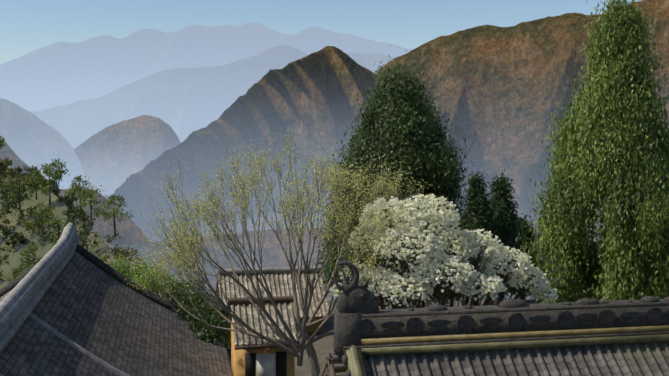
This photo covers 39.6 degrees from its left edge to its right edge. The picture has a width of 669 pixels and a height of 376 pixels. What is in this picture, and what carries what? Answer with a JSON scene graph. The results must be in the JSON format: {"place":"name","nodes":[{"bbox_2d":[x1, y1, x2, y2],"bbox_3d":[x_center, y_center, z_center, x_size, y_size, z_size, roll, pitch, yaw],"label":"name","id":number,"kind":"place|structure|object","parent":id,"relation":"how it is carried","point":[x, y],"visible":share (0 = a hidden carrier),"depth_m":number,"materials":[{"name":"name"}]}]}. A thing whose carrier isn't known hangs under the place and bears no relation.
{"place":"outdoors","nodes":[
{"label":"outdoors","id":0,"kind":"place"},
{"bbox_2d":[0,137,50,189],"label":"mountain","id":1,"kind":"structure","parent":0,"point":[6,151],"depth_m":1741.68,"materials":[{"name":"stone"}]},
{"bbox_2d":[0,98,89,188],"bbox_3d":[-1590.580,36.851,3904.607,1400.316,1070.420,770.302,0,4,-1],"label":"mountain","id":2,"kind":"structure","parent":0,"point":[31,139],"depth_m":4086.25,"materials":[{"name":"blue stone"}]},
{"bbox_2d":[0,222,128,375],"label":"roof ridge","id":3,"kind":"structure","parent":0,"point":[21,299],"depth_m":30.20,"materials":[{"name":"grey tile"}]},
{"bbox_2d":[0,172,132,288],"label":"hill ground","id":4,"kind":"structure","parent":0,"point":[14,263],"depth_m":163.37,"materials":[{"name":"green plant"}]},
{"bbox_2d":[0,136,214,299],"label":"hill shrubs","id":5,"kind":"object","parent":4,"relation":"on","point":[10,188],"depth_m":158.41,"materials":[{"name":"green plant"}]},
{"bbox_2d":[59,189,150,245],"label":"mountain","id":6,"kind":"structure","parent":0,"point":[130,230],"depth_m":1252.34,"materials":[{"name":"grey stone"}]},
{"bbox_2d":[74,115,180,194],"bbox_3d":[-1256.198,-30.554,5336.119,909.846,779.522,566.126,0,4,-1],"label":"mountain","id":7,"kind":"structure","parent":0,"point":[112,158],"depth_m":5514.90,"materials":[{"name":"stone"}]},
{"bbox_2d":[0,22,412,110],"bbox_3d":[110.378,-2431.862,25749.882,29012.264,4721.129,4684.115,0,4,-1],"label":"mountain","id":8,"kind":"structure","parent":0,"point":[53,75],"depth_m":27691.09,"materials":[{"name":"blue stone"}]},
{"bbox_2d":[29,45,391,148],"bbox_3d":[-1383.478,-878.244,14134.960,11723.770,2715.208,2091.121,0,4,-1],"label":"mountain","id":9,"kind":"structure","parent":0,"point":[183,103],"depth_m":14769.40,"materials":[{"name":"blue stone"}]},
{"bbox_2d":[102,195,333,242],"bbox_3d":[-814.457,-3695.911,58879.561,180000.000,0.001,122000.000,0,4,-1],"label":"valley ground","id":10,"kind":"structure","parent":0,"point":[250,227],"depth_m":3896.70,"materials":[{"name":"grey"}]},
{"bbox_2d":[109,46,377,239],"bbox_3d":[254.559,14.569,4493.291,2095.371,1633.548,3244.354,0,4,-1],"label":"mountain","id":11,"kind":"structure","parent":0,"point":[308,100],"depth_m":4775.20,"materials":[{"name":"brown stone"}]},
{"bbox_2d":[217,266,320,274],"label":"roof ridge","id":12,"kind":"structure","parent":0,"point":[273,270],"depth_m":54.37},
{"bbox_2d":[215,272,328,317],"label":"roof tiles","id":13,"kind":"object","parent":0,"point":[272,289],"visible":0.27,"depth_m":53.54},
{"bbox_2d":[226,317,322,334],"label":"house walls","id":14,"kind":"structure","parent":0,"point":[312,329],"depth_m":52.55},
{"bbox_2d":[0,0,641,64],"label":"sky","id":15,"kind":"structure","parent":0,"point":[26,26],"materials":[{"name":"blue"}]},
{"bbox_2d":[108,222,648,299],"bbox_3d":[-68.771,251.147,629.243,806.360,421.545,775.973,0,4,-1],"label":"ground","id":16,"kind":"structure","parent":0,"point":[272,253],"depth_m":891.20,"materials":[{"name":"grey"}]},
{"bbox_2d":[210,300,552,375],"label":"ground","id":17,"kind":"structure","parent":0,"point":[323,347],"depth_m":49.77,"materials":[{"name":"grey stone"}]},
{"bbox_2d":[109,253,187,297],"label":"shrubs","id":18,"kind":"object","parent":17,"relation":"on","point":[126,271],"depth_m":66.85,"materials":[{"name":"green plant"}]},
{"bbox_2d":[154,280,234,360],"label":"courtyard shrubs","id":19,"kind":"object","parent":17,"relation":"on","point":[208,313],"depth_m":45.10,"materials":[{"name":"green plant"}]},
{"bbox_2d":[231,324,294,375],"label":"kiosk walls","id":20,"kind":"structure","parent":17,"relation":"on","point":[238,362],"depth_m":36.95,"materials":[{"name":"yellow paint"}]},
{"bbox_2d":[227,302,298,344],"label":"roof tiles","id":21,"kind":"object","parent":20,"relation":"on","point":[264,323],"visible":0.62,"depth_m":37.31,"materials":[{"name":"tile"}]},
{"bbox_2d":[228,296,299,349],"bbox_3d":[-2.822,5.375,37.295,2.749,1.640,2.115,-1,4,-11],"label":"kiosk wood","id":22,"kind":"object","parent":20,"relation":"attached to","point":[277,299],"visible":0.6,"depth_m":37.87,"materials":[{"name":"brown wood"}]},
{"bbox_2d":[256,353,274,375],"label":"wall panel","id":23,"kind":"object","parent":20,"relation":"in","point":[265,364],"visible":0.89,"depth_m":36.87,"materials":[{"name":"white paint"}]},
{"bbox_2d":[245,351,286,375],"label":"window openings","id":24,"kind":"object","parent":20,"relation":"in","point":[281,364],"visible":0.89,"depth_m":36.93,"materials":[{"name":"black"}]},
{"bbox_2d":[134,134,480,375],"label":"bare tree branches","id":25,"kind":"object","parent":17,"relation":"on","point":[306,340],"visible":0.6,"depth_m":33.76,"materials":[{"name":"brown plant"}]},
{"bbox_2d":[125,126,502,308],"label":"bare tree young leaves","id":26,"kind":"object","parent":25,"relation":"attached to","point":[245,204],"visible":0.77,"depth_m":33.05,"materials":[{"name":"green plant"}]},
{"bbox_2d":[337,207,553,309],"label":"tree branches","id":27,"kind":"object","parent":17,"relation":"on","point":[488,300],"visible":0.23,"depth_m":32.56,"materials":[{"name":"brown plant"}]},
{"bbox_2d":[329,194,558,306],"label":"magnolia blossoms","id":28,"kind":"object","parent":27,"relation":"attached to","point":[394,281],"visible":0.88,"depth_m":31.89,"materials":[{"name":"white plant"}]},
{"bbox_2d":[455,167,513,305],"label":"conifer","id":29,"kind":"object","parent":17,"relation":"on","point":[479,208],"depth_m":57.46,"materials":[{"name":"green plant"}]},
{"bbox_2d":[483,170,536,304],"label":"conifer","id":30,"kind":"object","parent":17,"relation":"on","point":[506,216],"depth_m":59.32,"materials":[{"name":"green plant"}]},
{"bbox_2d":[505,214,551,299],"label":"conifer","id":31,"kind":"object","parent":17,"relation":"on","point":[526,228],"depth_m":61.57,"materials":[{"name":"green plant"}]},
{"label":"left hall","id":32,"kind":"object","parent":17,"relation":"on","visible":0},
{"bbox_2d":[0,244,173,310],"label":"roof edge","id":33,"kind":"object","parent":32,"relation":"attached to","point":[102,266],"visible":0.58,"depth_m":44.85,"materials":[{"name":"grey tile"}]},
{"bbox_2d":[0,251,232,375],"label":"hall roof ribs","id":34,"kind":"object","parent":32,"relation":"on","point":[87,305],"visible":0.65,"depth_m":35.14,"materials":[{"name":"grey tile"}]},
{"bbox_2d":[312,46,490,309],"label":"cone tree","id":35,"kind":"object","parent":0,"point":[399,118],"depth_m":47.85,"materials":[{"name":"green plant"}]},
{"bbox_2d":[448,121,480,165],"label":"dead tree top branches","id":36,"kind":"object","parent":35,"relation":"attached to","point":[464,140],"visible":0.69,"depth_m":53.78,"materials":[{"name":"plant"}]},
{"bbox_2d":[377,0,668,224],"bbox_3d":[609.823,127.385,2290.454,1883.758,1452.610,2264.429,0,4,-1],"label":"mountain","id":37,"kind":"structure","parent":0,"point":[503,88],"depth_m":3083.45,"materials":[{"name":"brown stone"}]},
{"bbox_2d":[497,0,668,303],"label":"tall tree","id":38,"kind":"object","parent":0,"point":[612,129],"depth_m":38.44,"materials":[{"name":"green plant"}]},
{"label":"hall","id":39,"kind":"object","parent":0,"visible":0},
{"bbox_2d":[341,341,668,375],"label":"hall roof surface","id":40,"kind":"object","parent":39,"relation":"on","point":[505,362],"visible":0.44,"depth_m":22.28,"materials":[{"name":"grey tile"}]},
{"bbox_2d":[336,345,366,375],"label":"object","id":41,"kind":"object","parent":40,"relation":"on","point":[355,366],"visible":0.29,"depth_m":21.33,"materials":[{"name":"beige wood"}]},
{"bbox_2d":[328,261,668,375],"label":"roof ridge","id":42,"kind":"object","parent":40,"relation":"on","point":[358,315],"visible":1,"depth_m":22.26,"materials":[{"name":"grey tile"}]},
{"bbox_2d":[343,334,668,354],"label":"roof ridge trim","id":43,"kind":"structure","parent":42,"relation":"on","point":[503,345],"depth_m":22.38,"materials":[{"name":"wood"}]},
{"bbox_2d":[361,325,668,344],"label":"roof ridge trim","id":44,"kind":"structure","parent":42,"relation":"on","point":[480,336],"depth_m":22.39,"materials":[{"name":"yellow wood"}]},
{"bbox_2d":[328,341,668,375],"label":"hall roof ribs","id":45,"kind":"object","parent":40,"relation":"on","point":[334,359],"visible":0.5,"depth_m":22.24,"materials":[{"name":"grey tile"}]},
{"bbox_2d":[318,357,335,375],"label":"hall barge boards","id":46,"kind":"object","parent":45,"relation":"attached to","point":[327,369],"visible":0.96,"depth_m":21.96,"materials":[{"name":"brown wood"}]}
]}

